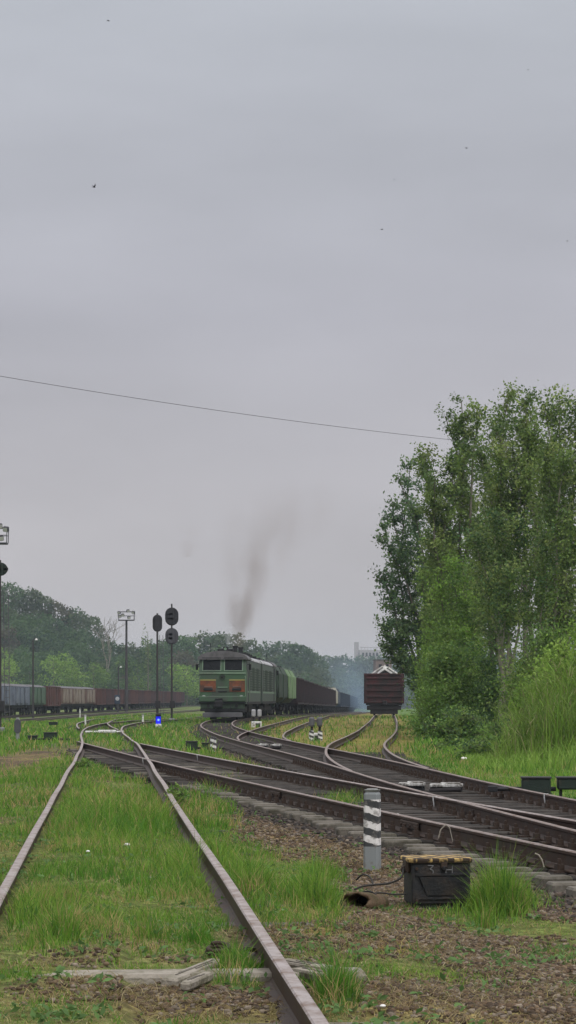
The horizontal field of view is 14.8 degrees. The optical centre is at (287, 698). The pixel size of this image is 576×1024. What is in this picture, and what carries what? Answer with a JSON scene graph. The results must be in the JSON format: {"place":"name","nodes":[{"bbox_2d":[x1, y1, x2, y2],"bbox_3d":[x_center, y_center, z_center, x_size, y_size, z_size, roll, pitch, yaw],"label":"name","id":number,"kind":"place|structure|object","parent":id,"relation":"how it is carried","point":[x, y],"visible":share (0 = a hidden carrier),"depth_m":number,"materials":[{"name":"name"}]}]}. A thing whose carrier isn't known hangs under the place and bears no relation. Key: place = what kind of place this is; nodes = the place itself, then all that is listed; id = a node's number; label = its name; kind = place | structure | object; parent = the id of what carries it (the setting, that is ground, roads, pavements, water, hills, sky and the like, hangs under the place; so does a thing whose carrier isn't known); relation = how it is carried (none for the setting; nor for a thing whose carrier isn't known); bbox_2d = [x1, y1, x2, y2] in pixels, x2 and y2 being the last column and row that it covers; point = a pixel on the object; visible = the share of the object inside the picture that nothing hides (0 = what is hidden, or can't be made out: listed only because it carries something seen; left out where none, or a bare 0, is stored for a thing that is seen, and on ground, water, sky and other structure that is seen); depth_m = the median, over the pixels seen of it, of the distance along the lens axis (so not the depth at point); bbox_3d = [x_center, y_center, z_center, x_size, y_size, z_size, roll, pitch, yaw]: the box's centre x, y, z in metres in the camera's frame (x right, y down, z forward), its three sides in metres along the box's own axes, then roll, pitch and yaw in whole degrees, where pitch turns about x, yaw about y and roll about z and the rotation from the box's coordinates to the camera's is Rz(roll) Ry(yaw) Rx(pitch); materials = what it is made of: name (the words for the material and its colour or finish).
{"place":"outdoors","nodes":[
{"label":"outdoors","id":0,"kind":"place"},
{"bbox_2d":[14,717,20,738],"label":"dwarf signal","id":1,"kind":"object","parent":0,"point":[17,725],"visible":0.91,"depth_m":78.91,"materials":[{"name":"grey metal"}]},
{"bbox_2d":[0,706,575,1023],"bbox_3d":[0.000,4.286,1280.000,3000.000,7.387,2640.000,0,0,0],"label":"ground","id":2,"kind":"structure","parent":0,"point":[128,1016],"depth_m":15.73,"materials":[{"name":"plant"}]},
{"bbox_2d":[0,523,8,544],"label":"floodlight mast","id":3,"kind":"object","parent":2,"relation":"on","point":[5,528],"visible":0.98,"depth_m":179.44,"materials":[{"name":"metal"}]},
{"bbox_2d":[0,560,9,731],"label":"mast signal","id":4,"kind":"object","parent":2,"relation":"on","point":[3,568],"visible":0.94,"depth_m":100.05,"materials":[{"name":"metal"}]},
{"bbox_2d":[1,647,22,683],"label":"leafy tree","id":5,"kind":"object","parent":2,"relation":"on","point":[12,664],"visible":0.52,"depth_m":539.83,"materials":[{"name":"green plant"}]},
{"bbox_2d":[15,654,46,685],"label":"leafy tree","id":6,"kind":"object","parent":2,"relation":"on","point":[29,671],"visible":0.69,"depth_m":528.89,"materials":[{"name":"green plant"}]},
{"bbox_2d":[32,638,37,717],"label":"lamp post","id":7,"kind":"object","parent":2,"relation":"on","point":[33,677],"visible":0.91,"depth_m":221.93,"materials":[{"name":"metal"}]},
{"bbox_2d":[23,651,78,685],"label":"leafy tree","id":8,"kind":"object","parent":2,"relation":"on","point":[59,663],"visible":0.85,"depth_m":545.92,"materials":[{"name":"green plant"}]},
{"bbox_2d":[27,732,75,740],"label":"point machine","id":9,"kind":"object","parent":2,"relation":"on","point":[47,734],"visible":0.73,"depth_m":75.81,"materials":[{"name":"green paint"}]},
{"bbox_2d":[44,660,92,686],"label":"leafy tree","id":10,"kind":"object","parent":2,"relation":"on","point":[80,673],"visible":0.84,"depth_m":547.95,"materials":[{"name":"green plant"}]},
{"bbox_2d":[74,757,92,767],"bbox_3d":[-4.234,1.415,45.987,0.406,0.383,0.411,0,0,-15],"label":"leafy weed","id":11,"kind":"object","parent":2,"relation":"on","point":[83,762],"visible":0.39,"depth_m":46.00,"materials":[{"name":"green plant"}]},
{"bbox_2d":[60,661,110,687],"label":"leafy tree","id":12,"kind":"object","parent":2,"relation":"on","point":[100,673],"visible":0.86,"depth_m":545.17,"materials":[{"name":"green plant"}]},
{"bbox_2d":[20,709,179,721],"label":"railway track","id":13,"kind":"structure","parent":2,"relation":"on","point":[68,716],"depth_m":242.51,"materials":[{"name":"metal"}]},
{"bbox_2d":[1,705,198,717],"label":"railway track","id":14,"kind":"structure","parent":2,"relation":"on","point":[21,715],"depth_m":304.20,"materials":[{"name":"metal"}]},
{"bbox_2d":[1,684,11,715],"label":"boxcar","id":15,"kind":"object","parent":14,"relation":"on","point":[6,695],"visible":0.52,"depth_m":235.19,"materials":[{"name":"blue paint"}]},
{"bbox_2d":[1,683,29,715],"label":"boxcar","id":16,"kind":"object","parent":14,"relation":"on","point":[20,697],"visible":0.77,"depth_m":245.86,"materials":[{"name":"blue paint"}]},
{"bbox_2d":[12,684,45,714],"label":"boxcar","id":17,"kind":"object","parent":14,"relation":"on","point":[39,696],"visible":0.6,"depth_m":260.22,"materials":[{"name":"green paint"}]},
{"bbox_2d":[29,686,60,713],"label":"freight wagon","id":18,"kind":"object","parent":14,"relation":"on","point":[53,697],"visible":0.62,"depth_m":274.12,"materials":[{"name":"paint"}]},
{"bbox_2d":[43,686,72,712],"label":"boxcar","id":19,"kind":"object","parent":14,"relation":"on","point":[66,697],"visible":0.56,"depth_m":289.01,"materials":[{"name":"brown paint"}]},
{"bbox_2d":[59,686,84,711],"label":"boxcar","id":20,"kind":"object","parent":14,"relation":"on","point":[78,698],"visible":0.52,"depth_m":302.56,"materials":[{"name":"beige paint"}]},
{"bbox_2d":[81,687,95,711],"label":"boxcar","id":21,"kind":"object","parent":14,"relation":"on","point":[90,696],"visible":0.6,"depth_m":316.81,"materials":[{"name":"brown paint"}]},
{"bbox_2d":[87,688,105,710],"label":"freight wagon","id":22,"kind":"object","parent":14,"relation":"on","point":[100,696],"visible":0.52,"depth_m":330.91,"materials":[{"name":"paint"}]},
{"bbox_2d":[91,689,114,710],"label":"freight wagon","id":23,"kind":"object","parent":14,"relation":"on","point":[110,693],"visible":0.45,"depth_m":346.44,"materials":[{"name":"red paint"}]},
{"bbox_2d":[101,689,122,709],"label":"freight wagon","id":24,"kind":"object","parent":14,"relation":"on","point":[121,697],"visible":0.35,"depth_m":362.89,"materials":[{"name":"paint"}]},
{"bbox_2d":[110,689,130,709],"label":"freight wagon","id":25,"kind":"object","parent":14,"relation":"on","point":[129,699],"visible":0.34,"depth_m":377.09,"materials":[{"name":"red paint"}]},
{"bbox_2d":[122,690,137,708],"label":"freight wagon","id":26,"kind":"object","parent":14,"relation":"on","point":[134,696],"visible":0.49,"depth_m":389.11,"materials":[{"name":"paint"}]},
{"bbox_2d":[130,690,144,708],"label":"freight wagon","id":27,"kind":"object","parent":14,"relation":"on","point":[141,696],"visible":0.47,"depth_m":403.63,"materials":[{"name":"red paint"}]},
{"bbox_2d":[133,690,150,707],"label":"freight wagon","id":28,"kind":"object","parent":14,"relation":"on","point":[147,697],"visible":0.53,"depth_m":417.93,"materials":[{"name":"paint"}]},
{"bbox_2d":[140,691,155,707],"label":"freight wagon","id":29,"kind":"object","parent":14,"relation":"on","point":[153,696],"visible":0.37,"depth_m":430.31,"materials":[{"name":"red paint"}]},
{"bbox_2d":[1,581,199,706],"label":"hillside wood","id":30,"kind":"object","parent":2,"relation":"on","point":[64,634],"visible":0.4,"depth_m":638.67,"materials":[{"name":"green plant"}]},
{"bbox_2d":[93,616,124,675],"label":"bare tree","id":31,"kind":"object","parent":2,"relation":"on","point":[108,641],"visible":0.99,"depth_m":590.17,"materials":[{"name":"grey plant"}]},
{"bbox_2d":[102,651,137,689],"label":"leafy tree","id":32,"kind":"object","parent":2,"relation":"on","point":[121,664],"visible":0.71,"depth_m":559.30,"materials":[{"name":"green plant"}]},
{"bbox_2d":[117,609,134,711],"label":"floodlight mast","id":33,"kind":"object","parent":2,"relation":"on","point":[126,659],"visible":0.98,"depth_m":329.82,"materials":[{"name":"metal"}]},
{"bbox_2d":[68,709,199,733],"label":"railway track","id":34,"kind":"structure","parent":2,"relation":"on","point":[109,726],"depth_m":143.68,"materials":[{"name":"metal"}]},
{"bbox_2d":[115,657,161,690],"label":"leafy tree","id":35,"kind":"object","parent":2,"relation":"on","point":[130,677],"visible":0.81,"depth_m":559.84,"materials":[{"name":"green plant"}]},
{"bbox_2d":[141,624,151,689],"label":"slender tree","id":36,"kind":"object","parent":2,"relation":"on","point":[148,684],"visible":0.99,"depth_m":554.97,"materials":[{"name":"green plant"}]},
{"bbox_2d":[138,636,160,706],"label":"leafy tree","id":37,"kind":"object","parent":2,"relation":"on","point":[152,652],"visible":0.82,"depth_m":559.59,"materials":[{"name":"green plant"}]},
{"bbox_2d":[153,613,163,720],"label":"mast signal","id":38,"kind":"object","parent":2,"relation":"on","point":[157,623],"visible":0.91,"depth_m":147.95,"materials":[{"name":"metal"}]},
{"bbox_2d":[165,604,178,720],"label":"mast signal","id":39,"kind":"object","parent":2,"relation":"on","point":[171,619],"visible":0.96,"depth_m":151.94,"materials":[{"name":"metal"}]},
{"bbox_2d":[164,782,189,806],"bbox_3d":[-1.557,1.409,30.982,0.392,0.495,0.394,0,0,0],"label":"leafy weed","id":40,"kind":"object","parent":2,"relation":"on","point":[178,795],"visible":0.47,"depth_m":30.96,"materials":[{"name":"green plant"}]},
{"bbox_2d":[165,663,198,705],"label":"leafy tree","id":41,"kind":"object","parent":2,"relation":"on","point":[185,688],"visible":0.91,"depth_m":574.55,"materials":[{"name":"green plant"}]},
{"bbox_2d":[188,668,199,706],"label":"leafy tree","id":42,"kind":"object","parent":2,"relation":"on","point":[194,690],"visible":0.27,"depth_m":579.57,"materials":[{"name":"green plant"}]},
{"bbox_2d":[0,711,400,1023],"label":"railway track","id":43,"kind":"structure","parent":2,"relation":"on","point":[282,978],"depth_m":14.29,"materials":[{"name":"metal"}]},
{"bbox_2d":[185,741,222,749],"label":"point machine","id":44,"kind":"object","parent":2,"relation":"on","point":[192,744],"visible":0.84,"depth_m":66.32,"materials":[{"name":"green paint"}]},
{"bbox_2d":[151,630,262,705],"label":"distant wood","id":45,"kind":"object","parent":2,"relation":"on","point":[216,640],"visible":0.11,"depth_m":687.68,"materials":[{"name":"green plant"}]},
{"bbox_2d":[205,941,256,956],"bbox_3d":[-0.314,1.440,12.786,0.340,0.078,0.156,0,0,-22],"label":"rusty coil","id":46,"kind":"object","parent":2,"relation":"on","point":[213,943],"visible":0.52,"depth_m":12.79,"materials":[{"name":"metal"}]},
{"bbox_2d":[251,709,261,726],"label":"dwarf signal","id":47,"kind":"object","parent":2,"relation":"on","point":[254,723],"visible":0.92,"depth_m":120.85,"materials":[{"name":"white paint"}]},
{"bbox_2d":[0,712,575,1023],"bbox_3d":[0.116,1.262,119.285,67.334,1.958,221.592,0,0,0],"label":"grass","id":48,"kind":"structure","parent":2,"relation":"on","point":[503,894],"depth_m":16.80,"materials":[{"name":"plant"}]},
{"bbox_2d":[0,799,575,1023],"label":"weeds","id":49,"kind":"object","parent":2,"relation":"on","point":[71,1007],"visible":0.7,"depth_m":12.95,"materials":[{"name":"green plant"}]},
{"bbox_2d":[0,781,575,924],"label":"coarse gravel","id":50,"kind":"structure","parent":2,"relation":"on","point":[293,843],"depth_m":22.44,"materials":[{"name":"gravel"}]},
{"bbox_2d":[3,862,575,1023],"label":"gravel","id":51,"kind":"structure","parent":2,"relation":"on","point":[534,1009],"depth_m":11.87,"materials":[{"name":"gravel"}]},
{"bbox_2d":[161,958,224,986],"bbox_3d":[-0.500,1.464,11.837,0.090,0.054,0.710,3,3,20],"label":"board","id":52,"kind":"object","parent":51,"relation":"on","point":[178,977],"visible":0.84,"depth_m":11.67,"materials":[{"name":"grey wood"}]},
{"bbox_2d":[180,971,212,991],"bbox_3d":[-0.471,1.459,11.441,0.050,0.054,0.363,3,3,18],"label":"board","id":53,"kind":"object","parent":51,"relation":"on","point":[196,981],"visible":0.99,"depth_m":11.38,"materials":[{"name":"grey wood"}]},
{"bbox_2d":[292,967,327,981],"bbox_3d":[0.122,1.453,11.660,0.070,0.054,0.390,-3,-1,-23],"label":"board","id":54,"kind":"object","parent":51,"relation":"on","point":[303,971],"visible":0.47,"depth_m":11.65,"materials":[{"name":"grey wood"}]},
{"bbox_2d":[342,890,388,908],"bbox_3d":[0.583,1.541,16.628,0.213,0.227,0.630,0,0,16],"label":"cable pipe","id":55,"kind":"object","parent":51,"relation":"on","point":[370,899],"visible":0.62,"depth_m":16.54,"materials":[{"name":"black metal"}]},
{"bbox_2d":[252,640,335,687],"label":"distant wood","id":56,"kind":"object","parent":2,"relation":"on","point":[295,662],"visible":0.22,"depth_m":799.90,"materials":[{"name":"green plant"}]},
{"bbox_2d":[237,712,369,740],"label":"railway track","id":57,"kind":"structure","parent":2,"relation":"on","point":[259,729],"depth_m":112.05,"materials":[{"name":"metal"}]},
{"bbox_2d":[309,717,322,740],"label":"dwarf signal","id":58,"kind":"object","parent":2,"relation":"on","point":[312,734],"visible":0.81,"depth_m":81.85,"materials":[{"name":"white paint"}]},
{"bbox_2d":[56,748,575,917],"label":"track ballast","id":59,"kind":"structure","parent":2,"relation":"on","point":[568,901],"depth_m":25.15,"materials":[{"name":"gravel"}]},
{"bbox_2d":[285,958,352,977],"bbox_3d":[0.134,1.466,12.038,0.100,0.054,0.791,-3,-1,-25],"label":"board","id":60,"kind":"object","parent":2,"relation":"on","point":[294,963],"visible":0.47,"depth_m":12.09,"materials":[{"name":"grey wood"}]},
{"bbox_2d":[66,741,575,896],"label":"railway track","id":61,"kind":"structure","parent":2,"relation":"on","point":[416,823],"depth_m":29.40,"materials":[{"name":"metal"}]},
{"bbox_2d":[429,782,462,791],"bbox_3d":[2.558,1.460,35.863,0.536,0.190,0.495,0,0,6],"label":"rod cover","id":62,"kind":"object","parent":61,"relation":"on","point":[447,787],"visible":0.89,"depth_m":35.68,"materials":[{"name":"metal"}]},
{"bbox_2d":[363,788,380,869],"bbox_3d":[0.790,1.283,20.800,0.150,0.870,0.150,0,0,14],"label":"marker post","id":63,"kind":"object","parent":2,"relation":"on","point":[372,831],"visible":0.78,"depth_m":20.73,"materials":[{"name":"white paint"}]},
{"bbox_2d":[323,714,429,770],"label":"railway track","id":64,"kind":"structure","parent":2,"relation":"on","point":[387,753],"depth_m":62.41,"materials":[{"name":"metal"}]},
{"bbox_2d":[364,673,403,714],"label":"freight wagon","id":65,"kind":"object","parent":64,"relation":"on","point":[383,693],"visible":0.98,"depth_m":177.16,"materials":[{"name":"red paint"}]},
{"bbox_2d":[372,665,396,672],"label":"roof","id":66,"kind":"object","parent":65,"relation":"in","point":[384,669],"visible":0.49,"depth_m":178.40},
{"bbox_2d":[189,711,575,847],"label":"railway track","id":67,"kind":"structure","parent":2,"relation":"on","point":[298,757],"depth_m":45.93,"materials":[{"name":"metal"}]},
{"bbox_2d":[196,643,260,719],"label":"diesel locomotive","id":68,"kind":"object","parent":67,"relation":"on","point":[229,682],"visible":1,"depth_m":136.12,"materials":[{"name":"green paint"}]},
{"bbox_2d":[243,653,278,716],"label":"diesel locomotive","id":69,"kind":"object","parent":67,"relation":"on","point":[268,686],"visible":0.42,"depth_m":161.78,"materials":[{"name":"green metal"}]},
{"bbox_2d":[251,667,286,715],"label":"hopper wagon","id":70,"kind":"object","parent":67,"relation":"on","point":[281,686],"visible":0.21,"depth_m":177.22,"materials":[{"name":"green paint"}]},
{"bbox_2d":[274,666,295,714],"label":"hopper wagon","id":71,"kind":"object","parent":67,"relation":"on","point":[291,686],"visible":0.34,"depth_m":190.39,"materials":[{"name":"green paint"}]},
{"bbox_2d":[272,678,303,714],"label":"freight wagon","id":72,"kind":"object","parent":67,"relation":"on","point":[296,702],"visible":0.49,"depth_m":203.55,"materials":[{"name":"red paint"}]},
{"bbox_2d":[283,680,308,713],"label":"freight wagon","id":73,"kind":"object","parent":67,"relation":"on","point":[306,694],"visible":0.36,"depth_m":221.71,"materials":[{"name":"red paint"}]},
{"bbox_2d":[292,683,317,713],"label":"freight wagon","id":74,"kind":"object","parent":67,"relation":"on","point":[315,695],"visible":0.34,"depth_m":247.82,"materials":[{"name":"red paint"}]},
{"bbox_2d":[301,682,312,713],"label":"freight wagon","id":75,"kind":"object","parent":67,"relation":"on","point":[310,696],"visible":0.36,"depth_m":235.26,"materials":[{"name":"red paint"}]},
{"bbox_2d":[298,685,321,713],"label":"freight wagon","id":76,"kind":"object","parent":67,"relation":"on","point":[319,697],"visible":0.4,"depth_m":261.77,"materials":[{"name":"red paint"}]},
{"bbox_2d":[303,686,324,712],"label":"freight wagon","id":77,"kind":"object","parent":67,"relation":"on","point":[323,700],"visible":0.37,"depth_m":277.50,"materials":[{"name":"red paint"}]},
{"bbox_2d":[373,659,391,672],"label":"brick hut","id":78,"kind":"object","parent":2,"relation":"on","point":[377,663],"visible":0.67,"depth_m":448.00,"materials":[{"name":"grey brick"}]},
{"bbox_2d":[367,453,452,705],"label":"tall tree","id":79,"kind":"object","parent":2,"relation":"on","point":[403,626],"visible":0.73,"depth_m":123.88,"materials":[{"name":"green plant"}]},
{"bbox_2d":[398,781,425,790],"bbox_3d":[2.034,1.460,36.400,0.429,0.190,0.420,0,0,6],"label":"rod cover","id":80,"kind":"object","parent":2,"relation":"on","point":[419,785],"visible":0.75,"depth_m":36.22,"materials":[{"name":"metal"}]},
{"bbox_2d":[399,579,460,727],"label":"bush","id":81,"kind":"object","parent":2,"relation":"on","point":[420,652],"visible":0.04,"depth_m":112.23,"materials":[{"name":"green plant"}]},
{"bbox_2d":[399,854,471,909],"bbox_3d":[1.121,1.472,17.094,0.532,0.503,0.406,0,0,-7],"label":"junction box","id":82,"kind":"object","parent":2,"relation":"on","point":[430,881],"visible":0.78,"depth_m":16.92,"materials":[{"name":"black paint"}]},
{"bbox_2d":[354,868,404,890],"bbox_3d":[0.709,1.381,16.905,0.408,0.169,0.108,0,0,-14],"label":"cable","id":83,"kind":"object","parent":82,"relation":"attached to","point":[387,883],"visible":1,"depth_m":16.89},
{"bbox_2d":[393,629,492,739],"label":"bush","id":84,"kind":"object","parent":2,"relation":"on","point":[453,674],"visible":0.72,"depth_m":83.38,"materials":[{"name":"green plant"}]},
{"bbox_2d":[311,653,574,708],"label":"ridge wood","id":85,"kind":"object","parent":2,"relation":"on","point":[350,681],"visible":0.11,"depth_m":1461.85,"materials":[{"name":"green plant"}]},
{"bbox_2d":[405,513,487,708],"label":"tall tree","id":86,"kind":"object","parent":2,"relation":"on","point":[417,577],"visible":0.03,"depth_m":115.31,"materials":[{"name":"green plant"}]},
{"bbox_2d":[413,699,488,751],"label":"bramble","id":87,"kind":"object","parent":2,"relation":"on","point":[459,719],"visible":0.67,"depth_m":65.79,"materials":[{"name":"green plant"}]},
{"bbox_2d":[411,546,491,687],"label":"bush","id":88,"kind":"object","parent":2,"relation":"on","point":[450,622],"visible":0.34,"depth_m":97.82,"materials":[{"name":"green plant"}]},
{"bbox_2d":[404,393,510,654],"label":"tall tree","id":89,"kind":"object","parent":2,"relation":"on","point":[450,491],"visible":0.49,"depth_m":106.87,"materials":[{"name":"green plant"}]},
{"bbox_2d":[455,628,514,727],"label":"bush","id":90,"kind":"object","parent":2,"relation":"on","point":[484,662],"visible":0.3,"depth_m":87.21,"materials":[{"name":"green plant"}]},
{"bbox_2d":[447,714,525,756],"bbox_3d":[5.607,1.180,57.044,3.194,1.663,3.245,0,0,0],"label":"bramble","id":91,"kind":"object","parent":2,"relation":"on","point":[480,744],"visible":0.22,"depth_m":56.67,"materials":[{"name":"green plant"}]},
{"bbox_2d":[447,504,574,718],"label":"tall tree","id":92,"kind":"object","parent":2,"relation":"on","point":[506,615],"visible":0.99,"depth_m":81.62,"materials":[{"name":"green plant"}]},
{"bbox_2d":[456,377,575,717],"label":"tall tree","id":93,"kind":"object","parent":2,"relation":"on","point":[516,464],"visible":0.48,"depth_m":91.38,"materials":[{"name":"green plant"}]},
{"bbox_2d":[469,609,574,722],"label":"bush","id":94,"kind":"object","parent":2,"relation":"on","point":[531,645],"visible":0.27,"depth_m":71.72,"materials":[{"name":"green plant"}]},
{"bbox_2d":[522,504,527,658],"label":"utility pole","id":95,"kind":"object","parent":2,"relation":"on","point":[526,641],"visible":0.03,"depth_m":118.89,"materials":[{"name":"grey wood"}]},
{"bbox_2d":[1,376,487,443],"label":"overhead wire","id":96,"kind":"object","parent":95,"relation":"attached to","point":[224,411],"visible":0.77,"depth_m":100.16,"materials":[{"name":"grey metal"}]},
{"bbox_2d":[475,611,575,760],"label":"reeds","id":97,"kind":"object","parent":2,"relation":"on","point":[562,717],"visible":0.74,"depth_m":53.56,"materials":[{"name":"green plant"}]},
{"bbox_2d":[488,776,575,796],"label":"point machine","id":98,"kind":"object","parent":2,"relation":"on","point":[541,784],"visible":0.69,"depth_m":33.34,"materials":[{"name":"green paint"}]},
{"bbox_2d":[505,634,571,720],"bbox_3d":[6.720,-0.064,58.025,2.110,3.258,2.730,0,0,0],"label":"bush","id":99,"kind":"object","parent":2,"relation":"on","point":[540,670],"visible":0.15,"depth_m":57.89,"materials":[{"name":"green plant"}]},
{"bbox_2d":[517,380,575,659],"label":"tall tree","id":100,"kind":"object","parent":2,"relation":"on","point":[555,465],"visible":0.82,"depth_m":83.15,"materials":[{"name":"green plant"}]},
{"bbox_2d":[523,614,575,711],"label":"bush","id":101,"kind":"object","parent":2,"relation":"on","point":[559,646],"visible":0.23,"depth_m":55.93,"materials":[{"name":"green plant"}]},
{"bbox_2d":[0,0,575,671],"label":"sky","id":102,"kind":"structure","parent":0,"point":[229,251],"materials":[{"name":"grey"}]},
{"bbox_2d":[441,722,575,773],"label":"verge grass","id":103,"kind":"structure","parent":0,"point":[550,757],"depth_m":49.01,"materials":[{"name":"plant"}]},
{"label":"hill","id":104,"kind":"structure","parent":0,"visible":0},
{"bbox_2d":[354,642,380,672],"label":"factory","id":105,"kind":"structure","parent":104,"relation":"on","point":[364,652],"depth_m":1574.59,"materials":[{"name":"white concrete"}]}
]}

